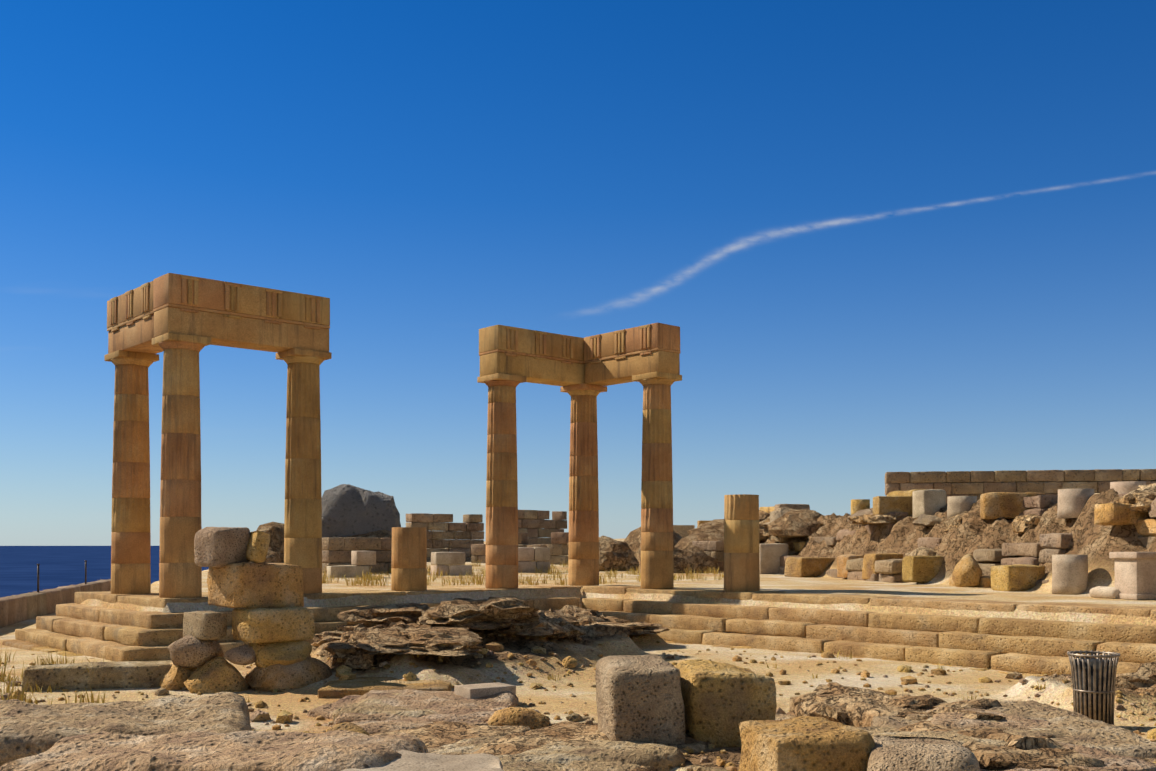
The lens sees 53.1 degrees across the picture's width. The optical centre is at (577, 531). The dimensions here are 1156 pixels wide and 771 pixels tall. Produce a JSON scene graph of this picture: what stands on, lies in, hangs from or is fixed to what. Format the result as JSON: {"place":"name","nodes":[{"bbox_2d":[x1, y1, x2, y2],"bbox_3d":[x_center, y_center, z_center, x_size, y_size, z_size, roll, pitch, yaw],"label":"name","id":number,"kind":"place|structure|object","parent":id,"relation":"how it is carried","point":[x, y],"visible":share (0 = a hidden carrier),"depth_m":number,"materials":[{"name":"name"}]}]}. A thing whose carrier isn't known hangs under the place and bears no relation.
{"place":"outdoors","nodes":[
{"label":"outdoors","id":0,"kind":"place"},
{"bbox_2d":[0,546,208,597],"bbox_3d":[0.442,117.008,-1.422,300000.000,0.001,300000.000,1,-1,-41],"label":"sea","id":1,"kind":"structure","parent":0,"point":[59,566],"depth_m":6236.65,"materials":[{"name":"liquid"}]},
{"bbox_2d":[0,488,1155,770],"bbox_3d":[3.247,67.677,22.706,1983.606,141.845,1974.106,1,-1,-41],"label":"ground","id":2,"kind":"structure","parent":0,"point":[1096,544],"depth_m":20.86,"materials":[{"name":"beige sand"}]},
{"bbox_2d":[0,579,110,627],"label":"parapet wall","id":3,"kind":"structure","parent":2,"relation":"on","point":[14,609],"depth_m":33.09,"materials":[{"name":"beige stone"}]},
{"bbox_2d":[37,560,86,591],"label":"posts","id":4,"kind":"object","parent":3,"relation":"on","point":[38,574],"visible":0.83,"depth_m":33.88,"materials":[{"name":"grey metal"}]},
{"bbox_2d":[159,527,331,693],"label":"stacked boulders","id":5,"kind":"object","parent":2,"relation":"on","point":[273,623],"visible":0.94,"depth_m":16.29,"materials":[{"name":"beige stone"}]},
{"bbox_2d":[0,654,979,770],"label":"loose blocks","id":6,"kind":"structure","parent":2,"relation":"on","point":[651,698],"depth_m":9.39,"materials":[{"name":"stone"}]},
{"bbox_2d":[0,560,1154,762],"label":"dry grass","id":7,"kind":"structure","parent":2,"relation":"on","point":[373,578],"depth_m":30.48,"materials":[{"name":"beige plant"}]},
{"bbox_2d":[0,623,1155,770],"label":"pebbles","id":8,"kind":"object","parent":2,"relation":"on","point":[343,672],"visible":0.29,"depth_m":16.28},
{"bbox_2d":[2,585,1155,675],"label":"stone steps","id":9,"kind":"structure","parent":2,"relation":"on","point":[1030,647],"depth_m":21.51,"materials":[{"name":"stone"}]},
{"bbox_2d":[104,333,759,597],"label":"columns","id":10,"kind":"structure","parent":9,"relation":"on","point":[180,573],"depth_m":24.06,"materials":[{"name":"stone"}]},
{"bbox_2d":[107,273,680,385],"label":"entablature","id":11,"kind":"structure","parent":10,"relation":"on","point":[230,314],"depth_m":23.70,"materials":[{"name":"stone"}]},
{"bbox_2d":[250,469,1155,577],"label":"ruins","id":12,"kind":"structure","parent":2,"relation":"on","point":[358,523],"depth_m":46.12,"materials":[{"name":"stone"}]},
{"bbox_2d":[307,689,1155,770],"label":"slabs","id":13,"kind":"structure","parent":2,"relation":"on","point":[445,722],"depth_m":10.64,"materials":[{"name":"beige stone"}]},
{"bbox_2d":[311,596,1155,770],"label":"bedrock outcrops","id":14,"kind":"object","parent":2,"relation":"on","point":[364,634],"visible":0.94,"depth_m":16.80,"materials":[{"name":"brown stone"}]},
{"bbox_2d":[673,481,1155,599],"bbox_3d":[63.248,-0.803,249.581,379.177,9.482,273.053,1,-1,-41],"label":"stone blocks","id":15,"kind":"structure","parent":2,"relation":"on","point":[1135,575],"depth_m":28.76,"materials":[{"name":"stone"}]},
{"bbox_2d":[759,483,1155,587],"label":"bank rocks","id":16,"kind":"object","parent":2,"relation":"on","point":[1141,498],"visible":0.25,"depth_m":29.85,"materials":[{"name":"beige stone"}]},
{"bbox_2d":[1067,650,1119,724],"bbox_3d":[5.778,1.785,12.954,0.546,0.860,0.546,1,-1,-41],"label":"litter bin","id":17,"kind":"object","parent":2,"relation":"on","point":[1093,680],"visible":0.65,"depth_m":12.79,"materials":[{"name":"metal"}]},
{"bbox_2d":[0,0,1155,545],"label":"sky","id":18,"kind":"structure","parent":0,"point":[878,237],"materials":[{"name":"blue"}]}
]}

